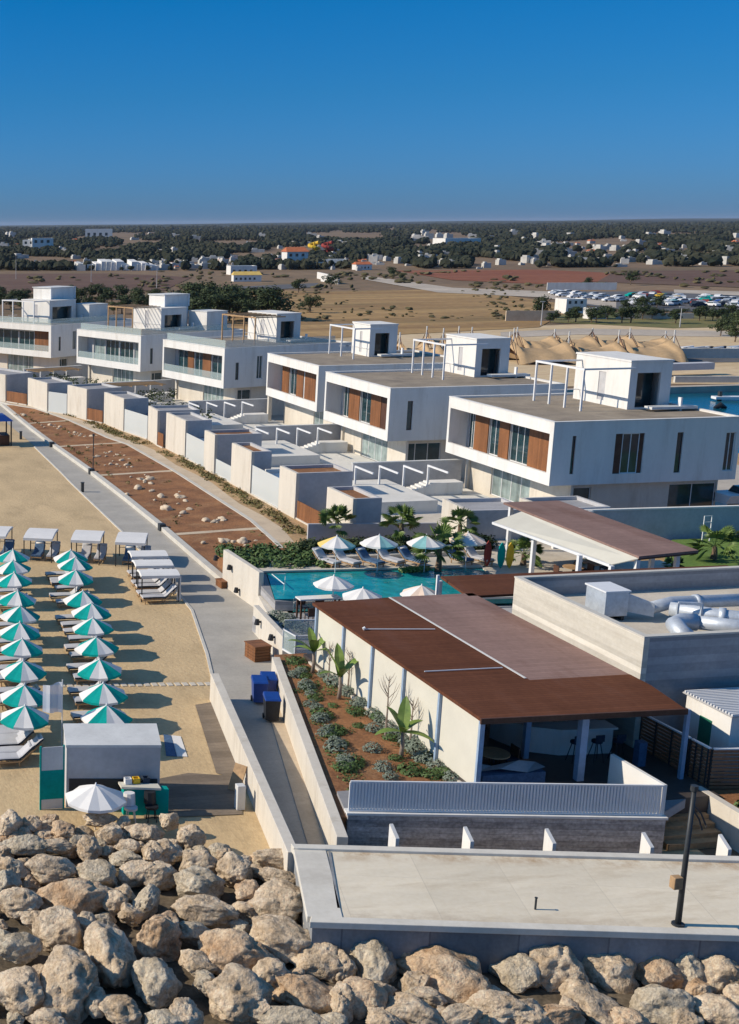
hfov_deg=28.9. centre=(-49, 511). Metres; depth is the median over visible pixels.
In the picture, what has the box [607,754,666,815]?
terrace side wall
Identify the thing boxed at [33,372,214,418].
garden planting
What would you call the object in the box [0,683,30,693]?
beach lounger
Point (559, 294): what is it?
parked car
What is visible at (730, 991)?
boulder
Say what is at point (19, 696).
beach parasol
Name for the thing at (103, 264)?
storage shed
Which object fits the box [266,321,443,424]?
villa
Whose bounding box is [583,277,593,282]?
broadleaf tree
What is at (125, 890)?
boulder
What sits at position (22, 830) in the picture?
boulder
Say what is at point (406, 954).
boulder
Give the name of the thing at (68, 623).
beach lounger
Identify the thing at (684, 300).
parked car
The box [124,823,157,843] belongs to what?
boulder
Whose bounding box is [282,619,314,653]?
glass railing
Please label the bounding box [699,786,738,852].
stone planter
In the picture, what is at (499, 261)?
house
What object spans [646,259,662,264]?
house
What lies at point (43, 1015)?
boulder
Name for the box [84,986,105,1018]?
boulder
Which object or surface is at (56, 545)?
beach lounger
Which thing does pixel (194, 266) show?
house
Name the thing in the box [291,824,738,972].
concrete platform
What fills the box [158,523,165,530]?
kerb light
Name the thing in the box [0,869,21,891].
boulder
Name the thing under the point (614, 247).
house
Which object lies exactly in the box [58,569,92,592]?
beach parasol
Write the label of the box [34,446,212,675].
path edging
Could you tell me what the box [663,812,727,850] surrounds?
steps
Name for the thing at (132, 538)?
beach cabana
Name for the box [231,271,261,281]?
house
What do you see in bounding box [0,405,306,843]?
promenade
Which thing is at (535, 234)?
house
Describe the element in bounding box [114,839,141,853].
boulder
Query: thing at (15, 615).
beach parasol
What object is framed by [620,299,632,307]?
broadleaf tree
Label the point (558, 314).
broadleaf tree
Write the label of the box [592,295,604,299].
parked car
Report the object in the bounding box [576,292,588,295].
parked car
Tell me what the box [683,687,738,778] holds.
white kiosk
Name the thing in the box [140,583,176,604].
beach lounger
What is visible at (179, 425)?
garden wall block
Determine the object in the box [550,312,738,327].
verge grass
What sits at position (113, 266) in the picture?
storage shed
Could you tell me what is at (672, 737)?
slatted screen
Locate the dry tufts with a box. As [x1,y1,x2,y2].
[26,412,262,543]
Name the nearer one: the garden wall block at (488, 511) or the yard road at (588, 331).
the garden wall block at (488, 511)
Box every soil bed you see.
[7,405,64,422]
[31,421,116,445]
[62,443,169,473]
[103,471,255,532]
[178,529,276,572]
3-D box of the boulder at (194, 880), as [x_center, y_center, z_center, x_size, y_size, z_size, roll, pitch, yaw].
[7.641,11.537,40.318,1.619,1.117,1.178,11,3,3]
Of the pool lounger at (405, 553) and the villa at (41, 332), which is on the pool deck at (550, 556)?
the pool lounger at (405, 553)
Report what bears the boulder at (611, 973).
on the breakwater base
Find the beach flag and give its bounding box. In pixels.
[43,679,62,745]
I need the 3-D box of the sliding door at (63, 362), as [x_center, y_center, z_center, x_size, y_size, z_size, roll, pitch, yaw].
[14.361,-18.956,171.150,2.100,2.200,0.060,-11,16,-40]
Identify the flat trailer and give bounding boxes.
[672,362,714,370]
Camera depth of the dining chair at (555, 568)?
70.64 m
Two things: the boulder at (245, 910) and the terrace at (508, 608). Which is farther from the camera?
the terrace at (508, 608)
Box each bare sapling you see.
[320,643,334,681]
[344,647,353,690]
[378,674,399,736]
[408,696,423,739]
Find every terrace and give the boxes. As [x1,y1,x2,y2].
[147,413,285,429]
[149,398,188,405]
[199,438,374,470]
[252,605,511,653]
[265,469,490,521]
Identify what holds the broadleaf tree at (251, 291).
on the straw field at (424, 303)
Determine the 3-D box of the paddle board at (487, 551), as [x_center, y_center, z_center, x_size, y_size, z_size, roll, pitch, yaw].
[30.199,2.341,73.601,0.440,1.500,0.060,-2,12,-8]
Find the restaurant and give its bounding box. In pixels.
[303,593,719,813]
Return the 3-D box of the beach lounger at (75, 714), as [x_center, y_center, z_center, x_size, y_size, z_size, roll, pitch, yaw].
[5.981,8.406,55.122,1.832,0.906,0.630,-2,12,-7]
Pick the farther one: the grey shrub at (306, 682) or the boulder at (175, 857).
the grey shrub at (306, 682)
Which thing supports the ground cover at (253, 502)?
on the garden ground at (295, 536)
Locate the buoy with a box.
[713,402,726,408]
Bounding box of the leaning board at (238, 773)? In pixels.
[228,762,246,790]
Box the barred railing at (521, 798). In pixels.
[348,780,664,815]
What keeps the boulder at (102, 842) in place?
on the breakwater base
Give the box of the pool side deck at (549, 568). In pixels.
[482,560,671,573]
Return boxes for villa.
[0,286,131,378]
[77,293,245,394]
[162,310,351,414]
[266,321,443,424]
[323,333,564,477]
[445,351,738,507]
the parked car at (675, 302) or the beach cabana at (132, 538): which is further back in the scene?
the parked car at (675, 302)
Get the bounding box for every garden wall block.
[0,368,32,401]
[28,377,71,411]
[67,383,121,419]
[104,391,148,431]
[148,405,199,445]
[166,412,211,456]
[203,429,261,473]
[230,442,271,493]
[278,464,352,518]
[326,486,381,522]
[441,497,525,539]
[519,496,610,508]
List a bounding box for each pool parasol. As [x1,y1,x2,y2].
[313,574,353,600]
[318,535,355,568]
[342,587,381,599]
[360,534,397,570]
[400,584,434,595]
[407,534,445,570]
[449,531,485,568]
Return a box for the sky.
[0,0,738,225]
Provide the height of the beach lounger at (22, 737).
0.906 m
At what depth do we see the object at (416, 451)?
103.91 m
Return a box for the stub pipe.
[534,897,537,909]
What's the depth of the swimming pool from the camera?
70.96 m
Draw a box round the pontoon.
[711,391,738,400]
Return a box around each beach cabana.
[0,526,12,552]
[23,528,58,562]
[71,530,104,564]
[115,532,148,565]
[128,550,168,579]
[132,559,174,589]
[137,569,180,601]
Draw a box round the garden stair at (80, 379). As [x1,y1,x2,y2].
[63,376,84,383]
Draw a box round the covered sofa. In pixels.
[480,760,545,782]
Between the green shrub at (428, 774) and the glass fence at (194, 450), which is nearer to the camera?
the green shrub at (428, 774)
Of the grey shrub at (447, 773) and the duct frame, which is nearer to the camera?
the grey shrub at (447, 773)
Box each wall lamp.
[254,619,260,624]
[268,634,274,640]
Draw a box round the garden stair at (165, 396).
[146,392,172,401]
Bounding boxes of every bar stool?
[565,736,576,763]
[586,735,604,762]
[607,734,626,759]
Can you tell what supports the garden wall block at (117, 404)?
on the garden ground at (295, 536)
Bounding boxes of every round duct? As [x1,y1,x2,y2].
[651,594,738,613]
[665,613,738,632]
[668,602,738,619]
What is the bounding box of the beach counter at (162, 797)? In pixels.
[118,782,168,814]
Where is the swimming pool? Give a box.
[260,565,512,611]
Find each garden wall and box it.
[23,365,81,377]
[103,379,171,394]
[188,398,266,417]
[255,424,340,445]
[351,459,461,486]
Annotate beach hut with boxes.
[63,723,160,807]
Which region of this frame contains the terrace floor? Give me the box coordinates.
[337,790,685,817]
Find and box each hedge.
[213,540,330,569]
[292,532,498,553]
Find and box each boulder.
[0,809,23,837]
[0,834,48,855]
[0,835,8,841]
[0,845,14,857]
[0,856,30,879]
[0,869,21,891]
[0,887,42,919]
[0,919,7,929]
[0,928,10,935]
[0,932,42,965]
[0,965,44,1019]
[7,1012,25,1023]
[15,826,31,835]
[17,857,29,868]
[19,910,40,929]
[21,873,42,892]
[22,816,41,833]
[24,854,76,884]
[25,1007,66,1023]
[32,905,83,951]
[32,964,43,977]
[34,829,55,838]
[37,877,120,915]
[39,813,58,820]
[40,944,100,1023]
[42,820,52,829]
[44,838,76,854]
[51,820,75,837]
[61,840,77,858]
[70,835,82,844]
[75,825,95,837]
[75,835,101,860]
[75,859,117,887]
[77,911,95,933]
[82,813,118,826]
[83,920,136,988]
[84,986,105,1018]
[95,913,119,928]
[97,822,123,845]
[97,837,106,846]
[98,994,141,1023]
[101,845,117,859]
[102,890,128,914]
[102,911,116,923]
[109,849,142,871]
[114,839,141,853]
[116,815,130,829]
[116,884,133,902]
[117,859,155,887]
[118,902,142,926]
[122,830,131,838]
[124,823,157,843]
[130,957,182,1009]
[132,883,160,920]
[134,485,141,489]
[136,910,181,961]
[141,840,158,861]
[142,825,164,840]
[143,860,175,890]
[144,1008,182,1023]
[145,476,154,479]
[152,838,176,864]
[159,812,178,831]
[160,505,172,510]
[169,839,183,849]
[169,844,182,862]
[169,997,203,1023]
[170,894,239,928]
[173,865,225,898]
[177,823,206,848]
[178,849,216,873]
[178,949,217,977]
[179,921,210,945]
[192,845,210,854]
[192,969,214,997]
[197,928,278,975]
[202,517,210,521]
[204,962,273,1023]
[208,842,231,857]
[215,851,252,887]
[216,848,231,859]
[218,538,230,542]
[228,919,250,934]
[232,899,258,923]
[234,879,259,900]
[237,537,247,543]
[248,877,302,922]
[248,997,271,1022]
[248,1005,330,1023]
[249,914,311,963]
[251,863,262,877]
[252,957,290,986]
[253,848,283,869]
[255,867,295,883]
[272,973,333,1014]
[289,942,343,983]
[289,967,304,974]
[320,1012,348,1023]
[329,981,355,1022]
[335,949,357,981]
[342,976,387,1019]
[348,939,399,983]
[364,1007,405,1023]
[374,981,396,996]
[385,992,445,1023]
[395,945,493,1003]
[398,970,429,991]
[399,952,411,958]
[411,986,447,1007]
[434,1005,445,1014]
[441,1003,482,1023]
[464,989,525,1023]
[476,1013,489,1023]
[488,953,541,993]
[491,985,501,990]
[509,998,549,1023]
[529,944,589,991]
[542,1004,585,1023]
[558,978,598,995]
[559,996,581,1014]
[562,985,619,1023]
[581,953,638,993]
[610,1006,650,1023]
[629,984,695,1023]
[634,956,683,988]
[673,1008,704,1023]
[674,952,703,989]
[685,977,711,995]
[694,993,738,1023]
[700,954,738,993]
[722,983,738,1005]
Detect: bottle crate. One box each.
[124,777,131,784]
[132,776,139,783]
[141,775,149,783]
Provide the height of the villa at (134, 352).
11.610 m
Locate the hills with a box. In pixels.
[0,218,738,227]
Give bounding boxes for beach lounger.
[0,587,22,594]
[0,621,14,628]
[0,638,13,647]
[0,656,19,664]
[0,657,29,670]
[0,662,35,686]
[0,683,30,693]
[0,683,40,709]
[0,728,20,733]
[0,730,22,738]
[0,730,33,745]
[0,733,43,761]
[0,739,35,766]
[45,571,69,580]
[46,541,60,560]
[49,586,82,601]
[50,580,62,588]
[55,585,74,591]
[55,589,89,608]
[55,614,79,624]
[60,620,85,628]
[63,628,78,634]
[64,635,102,654]
[66,656,106,675]
[67,635,94,643]
[67,680,109,699]
[69,651,95,662]
[70,705,114,722]
[72,662,111,684]
[73,684,113,709]
[81,543,91,559]
[93,543,106,563]
[127,568,155,576]
[131,568,163,579]
[131,579,159,589]
[135,578,168,589]
[136,580,172,599]
[139,545,150,559]
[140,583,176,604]
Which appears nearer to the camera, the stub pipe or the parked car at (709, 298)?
the stub pipe
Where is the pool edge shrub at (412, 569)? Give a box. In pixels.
[397,565,432,572]
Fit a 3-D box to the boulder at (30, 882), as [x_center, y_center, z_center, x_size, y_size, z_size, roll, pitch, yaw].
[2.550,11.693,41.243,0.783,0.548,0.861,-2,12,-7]
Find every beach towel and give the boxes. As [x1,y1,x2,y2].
[163,734,176,756]
[171,735,186,756]
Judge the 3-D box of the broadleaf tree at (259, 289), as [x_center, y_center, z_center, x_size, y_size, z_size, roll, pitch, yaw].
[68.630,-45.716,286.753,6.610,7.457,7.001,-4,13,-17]
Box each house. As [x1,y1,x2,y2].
[14,253,28,257]
[23,240,31,246]
[31,238,52,247]
[71,255,80,258]
[77,263,85,270]
[85,229,112,236]
[159,263,169,269]
[190,263,199,268]
[201,262,210,268]
[219,258,228,263]
[226,265,256,274]
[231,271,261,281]
[251,248,264,251]
[278,264,286,269]
[282,247,308,260]
[322,259,345,267]
[352,262,371,269]
[368,255,378,261]
[383,256,390,260]
[394,257,402,263]
[412,235,428,238]
[424,232,433,238]
[433,238,480,243]
[435,233,443,237]
[443,233,452,237]
[481,262,490,267]
[495,258,505,264]
[520,255,534,262]
[532,232,538,237]
[554,298,586,312]
[566,250,576,254]
[583,307,606,318]
[594,244,606,250]
[609,245,620,250]
[616,263,627,266]
[620,257,628,263]
[626,256,635,261]
[635,239,645,244]
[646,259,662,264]
[658,230,670,233]
[722,256,729,264]
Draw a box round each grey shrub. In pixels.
[266,609,283,620]
[276,612,296,622]
[278,617,300,628]
[287,670,301,678]
[292,621,313,634]
[293,667,307,675]
[297,678,316,690]
[302,698,316,707]
[304,689,315,696]
[309,712,328,722]
[310,702,323,710]
[315,725,334,736]
[317,669,326,677]
[317,712,331,720]
[322,737,349,753]
[323,673,338,687]
[328,735,345,746]
[336,752,355,763]
[338,758,354,767]
[342,685,353,697]
[349,696,365,707]
[362,741,383,753]
[364,706,380,717]
[364,722,382,733]
[372,760,395,772]
[373,713,385,723]
[378,719,396,732]
[382,770,399,780]
[387,725,400,736]
[398,736,417,749]
[405,740,427,757]
[406,734,420,750]
[410,749,432,763]
[426,757,444,770]
[442,770,458,781]
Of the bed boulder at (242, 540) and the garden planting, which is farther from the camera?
the garden planting
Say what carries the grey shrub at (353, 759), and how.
on the flower bed at (358, 739)
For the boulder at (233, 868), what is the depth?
40.91 m
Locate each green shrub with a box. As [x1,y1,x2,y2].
[287,656,304,664]
[297,665,310,671]
[299,672,312,678]
[300,682,318,689]
[307,693,323,701]
[309,707,335,719]
[323,731,337,738]
[325,723,347,733]
[327,702,338,707]
[331,726,347,735]
[332,761,360,774]
[344,706,365,715]
[346,753,367,765]
[352,722,364,728]
[354,761,365,768]
[369,711,384,721]
[381,733,399,741]
[387,754,403,761]
[397,761,425,776]
[419,767,443,780]
[432,766,450,777]
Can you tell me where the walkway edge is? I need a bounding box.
[271,711,325,844]
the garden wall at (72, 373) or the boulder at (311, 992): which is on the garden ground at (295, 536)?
the garden wall at (72, 373)
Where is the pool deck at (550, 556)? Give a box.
[250,513,586,574]
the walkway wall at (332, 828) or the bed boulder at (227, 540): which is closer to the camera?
the walkway wall at (332, 828)
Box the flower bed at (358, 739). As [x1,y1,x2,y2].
[274,653,454,829]
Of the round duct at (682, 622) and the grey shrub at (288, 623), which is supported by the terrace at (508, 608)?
the grey shrub at (288, 623)
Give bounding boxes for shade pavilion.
[492,500,698,572]
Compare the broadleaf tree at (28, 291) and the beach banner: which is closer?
the beach banner
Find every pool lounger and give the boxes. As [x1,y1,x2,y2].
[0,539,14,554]
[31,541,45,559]
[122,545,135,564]
[312,547,341,567]
[333,550,361,567]
[355,547,384,567]
[376,549,404,566]
[397,545,427,565]
[446,544,473,564]
[464,546,493,565]
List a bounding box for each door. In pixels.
[0,329,17,348]
[8,354,32,370]
[20,330,33,349]
[60,358,66,365]
[94,338,104,359]
[106,340,118,361]
[113,368,132,381]
[120,341,133,363]
[135,343,138,363]
[152,372,161,379]
[178,349,187,373]
[195,352,202,376]
[204,385,223,399]
[212,355,221,379]
[237,389,249,398]
[290,368,296,394]
[314,412,323,423]
[343,387,349,416]
[361,391,370,423]
[361,433,387,460]
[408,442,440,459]
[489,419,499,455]
[491,468,529,501]
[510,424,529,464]
[573,487,589,498]
[667,483,714,506]
[697,715,711,754]
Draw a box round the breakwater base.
[0,833,705,1023]
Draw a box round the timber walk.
[195,702,234,775]
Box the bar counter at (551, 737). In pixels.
[489,720,617,754]
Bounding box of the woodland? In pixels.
[0,221,738,270]
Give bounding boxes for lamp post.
[92,434,94,468]
[669,784,706,927]
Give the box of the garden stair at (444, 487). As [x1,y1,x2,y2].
[407,479,462,495]
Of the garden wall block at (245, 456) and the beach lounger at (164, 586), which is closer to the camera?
the beach lounger at (164, 586)
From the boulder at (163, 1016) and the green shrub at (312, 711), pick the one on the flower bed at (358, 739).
the green shrub at (312, 711)
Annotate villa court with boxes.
[85,378,738,505]
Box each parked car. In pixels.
[555,292,568,296]
[567,294,580,297]
[569,290,580,293]
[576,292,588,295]
[581,295,594,298]
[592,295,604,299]
[601,297,614,301]
[610,294,624,296]
[615,297,627,301]
[625,292,637,296]
[660,301,673,305]
[669,300,681,305]
[677,298,690,303]
[689,302,707,306]
[698,297,711,300]
[705,301,720,306]
[717,301,728,305]
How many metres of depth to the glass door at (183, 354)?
145.39 m
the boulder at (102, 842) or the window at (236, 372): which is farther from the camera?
the window at (236, 372)
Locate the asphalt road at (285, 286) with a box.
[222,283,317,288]
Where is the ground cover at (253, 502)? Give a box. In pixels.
[17,402,306,535]
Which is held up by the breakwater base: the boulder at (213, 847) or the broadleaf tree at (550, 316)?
the boulder at (213, 847)
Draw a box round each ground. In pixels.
[0,227,738,855]
[6,400,738,560]
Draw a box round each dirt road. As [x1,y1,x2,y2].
[365,276,615,307]
[674,289,738,294]
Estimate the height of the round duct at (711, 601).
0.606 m
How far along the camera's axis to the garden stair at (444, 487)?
94.51 m
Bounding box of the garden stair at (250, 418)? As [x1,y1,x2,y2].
[228,413,267,423]
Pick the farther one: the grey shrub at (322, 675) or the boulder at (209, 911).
the grey shrub at (322, 675)
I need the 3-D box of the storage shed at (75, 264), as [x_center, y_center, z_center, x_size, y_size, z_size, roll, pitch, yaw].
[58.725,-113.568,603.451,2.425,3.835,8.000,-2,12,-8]
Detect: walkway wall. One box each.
[210,673,294,873]
[271,657,347,844]
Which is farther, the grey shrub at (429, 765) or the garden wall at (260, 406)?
the garden wall at (260, 406)
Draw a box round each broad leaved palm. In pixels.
[287,627,328,672]
[319,642,357,699]
[375,696,433,757]
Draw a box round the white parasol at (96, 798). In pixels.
[65,782,126,829]
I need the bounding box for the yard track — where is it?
[527,358,738,363]
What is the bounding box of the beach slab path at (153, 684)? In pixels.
[63,682,209,686]
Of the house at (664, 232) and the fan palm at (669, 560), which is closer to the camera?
the fan palm at (669, 560)
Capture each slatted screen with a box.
[639,716,691,774]
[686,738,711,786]
[706,748,738,789]
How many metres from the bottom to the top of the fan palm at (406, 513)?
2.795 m
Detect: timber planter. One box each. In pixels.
[215,578,227,588]
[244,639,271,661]
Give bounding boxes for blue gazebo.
[0,413,12,445]
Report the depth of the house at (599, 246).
877.12 m
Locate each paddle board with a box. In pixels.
[484,541,491,565]
[497,542,504,568]
[506,543,513,567]
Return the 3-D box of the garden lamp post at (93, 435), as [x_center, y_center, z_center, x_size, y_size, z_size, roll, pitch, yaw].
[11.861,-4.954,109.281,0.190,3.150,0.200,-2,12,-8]
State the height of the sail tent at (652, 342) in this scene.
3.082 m
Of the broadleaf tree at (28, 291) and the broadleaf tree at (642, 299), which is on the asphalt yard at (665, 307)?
the broadleaf tree at (642, 299)
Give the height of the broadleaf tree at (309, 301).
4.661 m
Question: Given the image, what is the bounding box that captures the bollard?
[81,482,84,491]
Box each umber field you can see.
[0,273,191,291]
[598,270,738,286]
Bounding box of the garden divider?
[307,522,436,552]
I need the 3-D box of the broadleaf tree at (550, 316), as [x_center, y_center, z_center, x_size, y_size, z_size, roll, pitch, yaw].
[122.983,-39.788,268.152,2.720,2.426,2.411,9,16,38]
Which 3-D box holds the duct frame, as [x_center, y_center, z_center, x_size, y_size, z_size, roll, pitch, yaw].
[29.090,4.063,51.562,0.957,1.040,0.103,2,13,12]
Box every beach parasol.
[0,548,29,562]
[0,559,30,574]
[0,571,31,587]
[0,589,36,606]
[0,604,39,623]
[0,621,39,640]
[0,659,46,683]
[0,683,42,707]
[0,704,48,744]
[1,637,42,660]
[53,549,87,571]
[57,556,92,571]
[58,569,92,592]
[63,590,101,607]
[71,601,110,619]
[72,616,113,637]
[74,635,118,659]
[77,658,121,683]
[79,681,127,705]
[80,703,132,722]
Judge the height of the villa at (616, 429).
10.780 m
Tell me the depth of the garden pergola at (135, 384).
142.98 m
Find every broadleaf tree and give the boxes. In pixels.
[0,286,6,298]
[2,289,19,305]
[4,294,15,308]
[15,290,28,298]
[15,295,27,306]
[20,288,32,297]
[76,288,87,299]
[81,295,95,302]
[82,286,96,296]
[88,283,106,296]
[95,294,107,302]
[103,287,118,300]
[109,301,120,313]
[113,284,129,295]
[117,294,132,313]
[125,285,143,300]
[130,287,145,301]
[131,295,145,304]
[147,287,161,297]
[167,289,181,292]
[179,281,208,309]
[183,289,199,306]
[188,292,216,312]
[195,280,220,295]
[198,285,217,296]
[202,292,229,309]
[217,282,252,316]
[218,290,250,319]
[231,297,264,320]
[241,286,266,309]
[253,284,294,311]
[254,286,264,309]
[290,278,307,292]
[297,294,322,312]
[321,274,342,286]
[386,267,400,273]
[398,273,407,277]
[531,294,551,310]
[545,312,557,322]
[554,310,561,319]
[564,311,574,321]
[567,306,583,321]
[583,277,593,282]
[584,306,600,322]
[587,307,608,322]
[597,305,617,319]
[611,306,633,322]
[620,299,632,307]
[622,270,641,284]
[622,306,643,322]
[631,295,648,304]
[635,303,654,319]
[645,306,658,318]
[649,295,666,306]
[655,309,668,314]
[667,309,682,322]
[691,305,709,320]
[707,315,732,335]
[708,307,729,321]
[722,308,730,317]
[724,303,738,312]
[724,323,738,341]
[729,309,738,324]
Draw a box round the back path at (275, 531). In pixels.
[3,401,293,542]
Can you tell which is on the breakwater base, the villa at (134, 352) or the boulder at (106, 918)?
the boulder at (106, 918)
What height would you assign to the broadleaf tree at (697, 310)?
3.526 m
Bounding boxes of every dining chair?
[298,601,308,612]
[304,608,314,622]
[498,743,519,763]
[553,564,562,571]
[581,563,593,570]
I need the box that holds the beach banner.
[39,745,64,809]
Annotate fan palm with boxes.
[318,504,356,537]
[379,503,423,540]
[410,521,467,571]
[439,505,479,536]
[505,535,544,566]
[662,557,684,566]
[687,524,738,561]
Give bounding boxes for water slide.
[308,241,320,250]
[321,240,333,251]
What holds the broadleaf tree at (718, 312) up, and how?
on the verge grass at (685, 323)
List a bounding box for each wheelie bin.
[250,675,268,702]
[260,671,277,691]
[262,691,281,720]
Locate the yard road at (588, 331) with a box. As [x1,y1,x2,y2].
[501,328,738,336]
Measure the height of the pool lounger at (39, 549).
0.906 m
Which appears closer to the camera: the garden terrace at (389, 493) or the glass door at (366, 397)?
the garden terrace at (389, 493)
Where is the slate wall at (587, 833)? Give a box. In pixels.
[344,808,667,853]
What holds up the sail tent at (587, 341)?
on the sandy yard at (719, 369)
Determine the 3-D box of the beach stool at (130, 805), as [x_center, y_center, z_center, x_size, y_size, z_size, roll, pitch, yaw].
[6.269,10.371,45.883,0.480,1.022,0.699,-2,12,-8]
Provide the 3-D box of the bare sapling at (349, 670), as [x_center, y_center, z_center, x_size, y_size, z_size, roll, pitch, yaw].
[16.697,6.644,54.912,0.802,2.076,0.755,4,13,21]
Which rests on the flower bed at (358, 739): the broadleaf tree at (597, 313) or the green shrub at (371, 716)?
the green shrub at (371, 716)
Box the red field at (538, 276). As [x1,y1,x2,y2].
[397,269,608,283]
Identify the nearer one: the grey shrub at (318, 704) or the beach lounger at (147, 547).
the grey shrub at (318, 704)
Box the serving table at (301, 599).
[295,594,341,620]
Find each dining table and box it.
[483,747,510,765]
[562,564,584,570]
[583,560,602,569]
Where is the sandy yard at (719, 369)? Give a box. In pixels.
[326,324,738,385]
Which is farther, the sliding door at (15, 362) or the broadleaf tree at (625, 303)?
the broadleaf tree at (625, 303)
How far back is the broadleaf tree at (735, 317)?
244.86 m
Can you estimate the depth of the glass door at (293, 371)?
127.37 m
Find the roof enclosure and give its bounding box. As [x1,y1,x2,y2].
[512,566,738,752]
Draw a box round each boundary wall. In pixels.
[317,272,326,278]
[505,311,554,320]
[547,283,616,289]
[584,505,738,539]
[616,313,693,318]
[673,376,738,382]
[681,348,738,357]
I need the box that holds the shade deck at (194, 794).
[144,773,241,817]
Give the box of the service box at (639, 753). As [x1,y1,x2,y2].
[632,740,647,766]
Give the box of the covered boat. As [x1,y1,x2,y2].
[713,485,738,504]
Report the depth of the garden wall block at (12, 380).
152.57 m
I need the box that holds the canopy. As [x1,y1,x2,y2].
[435,565,727,597]
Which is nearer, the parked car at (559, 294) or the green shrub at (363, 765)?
the green shrub at (363, 765)
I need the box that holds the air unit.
[585,582,654,620]
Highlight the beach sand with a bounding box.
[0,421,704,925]
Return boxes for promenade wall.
[222,549,263,606]
[253,595,288,655]
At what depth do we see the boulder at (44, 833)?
44.14 m
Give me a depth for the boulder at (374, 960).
36.03 m
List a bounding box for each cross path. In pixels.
[29,420,67,423]
[60,442,119,446]
[100,470,171,475]
[175,527,257,534]
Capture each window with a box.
[73,331,75,348]
[150,348,151,363]
[235,363,238,379]
[256,356,261,378]
[406,401,412,429]
[468,413,474,447]
[569,436,575,473]
[619,433,639,472]
[673,432,682,472]
[722,432,734,470]
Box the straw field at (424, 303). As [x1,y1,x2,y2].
[227,290,563,337]
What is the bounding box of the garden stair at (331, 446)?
[300,440,347,452]
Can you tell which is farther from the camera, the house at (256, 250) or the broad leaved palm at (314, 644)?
the house at (256, 250)
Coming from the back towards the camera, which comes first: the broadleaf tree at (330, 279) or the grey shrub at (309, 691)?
the broadleaf tree at (330, 279)
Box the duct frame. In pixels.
[675,601,703,615]
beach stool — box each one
[123,791,137,823]
[144,790,157,822]
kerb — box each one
[0,401,282,547]
[0,403,222,577]
[310,550,483,559]
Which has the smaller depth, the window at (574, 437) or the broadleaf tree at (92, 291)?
the window at (574, 437)
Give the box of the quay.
[567,384,738,393]
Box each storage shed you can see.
[74,262,82,269]
[92,261,100,270]
[97,259,107,270]
[106,259,113,270]
[110,260,115,270]
[112,259,123,270]
[121,263,128,270]
[127,259,138,270]
[138,261,147,270]
[145,263,153,270]
[150,265,158,270]
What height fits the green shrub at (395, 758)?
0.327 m
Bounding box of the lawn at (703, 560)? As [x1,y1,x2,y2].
[664,538,738,566]
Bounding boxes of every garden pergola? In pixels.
[25,367,79,376]
[105,381,165,392]
[189,401,253,416]
[256,427,331,445]
[354,465,448,485]
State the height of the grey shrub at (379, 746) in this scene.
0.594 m
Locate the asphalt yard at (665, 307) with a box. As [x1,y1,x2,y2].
[581,291,738,311]
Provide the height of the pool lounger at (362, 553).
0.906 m
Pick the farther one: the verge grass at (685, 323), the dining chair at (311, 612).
the verge grass at (685, 323)
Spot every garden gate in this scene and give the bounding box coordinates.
[6,391,26,404]
[87,408,102,422]
[157,432,163,447]
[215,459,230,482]
[295,501,320,524]
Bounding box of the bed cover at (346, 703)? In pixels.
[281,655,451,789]
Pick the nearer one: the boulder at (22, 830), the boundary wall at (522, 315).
the boulder at (22, 830)
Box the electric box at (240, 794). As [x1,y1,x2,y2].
[234,783,245,809]
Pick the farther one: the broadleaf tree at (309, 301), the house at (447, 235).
the house at (447, 235)
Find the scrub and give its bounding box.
[9,269,738,320]
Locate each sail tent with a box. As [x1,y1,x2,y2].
[397,332,430,351]
[418,326,459,350]
[429,334,443,354]
[436,328,518,358]
[471,327,524,347]
[509,331,576,364]
[515,329,559,348]
[553,332,600,347]
[569,333,627,352]
[589,328,638,346]
[615,330,688,361]
[627,331,669,347]
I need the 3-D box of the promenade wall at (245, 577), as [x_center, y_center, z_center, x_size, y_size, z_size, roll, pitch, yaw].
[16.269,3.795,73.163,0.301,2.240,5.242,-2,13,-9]
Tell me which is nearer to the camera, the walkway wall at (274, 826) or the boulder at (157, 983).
the boulder at (157, 983)
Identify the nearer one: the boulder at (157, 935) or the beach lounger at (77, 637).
the boulder at (157, 935)
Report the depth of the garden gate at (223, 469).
105.10 m
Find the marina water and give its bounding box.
[669,392,738,452]
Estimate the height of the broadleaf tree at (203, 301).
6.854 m
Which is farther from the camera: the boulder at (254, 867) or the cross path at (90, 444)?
the cross path at (90, 444)
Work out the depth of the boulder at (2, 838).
43.85 m
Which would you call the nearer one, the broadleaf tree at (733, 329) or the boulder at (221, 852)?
the boulder at (221, 852)
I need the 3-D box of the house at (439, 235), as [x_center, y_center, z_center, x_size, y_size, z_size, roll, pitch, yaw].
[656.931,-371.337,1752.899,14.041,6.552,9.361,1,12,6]
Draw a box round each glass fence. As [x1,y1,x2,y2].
[48,392,66,414]
[124,409,147,439]
[185,433,203,465]
[250,465,278,508]
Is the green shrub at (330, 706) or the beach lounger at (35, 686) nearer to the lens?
the green shrub at (330, 706)

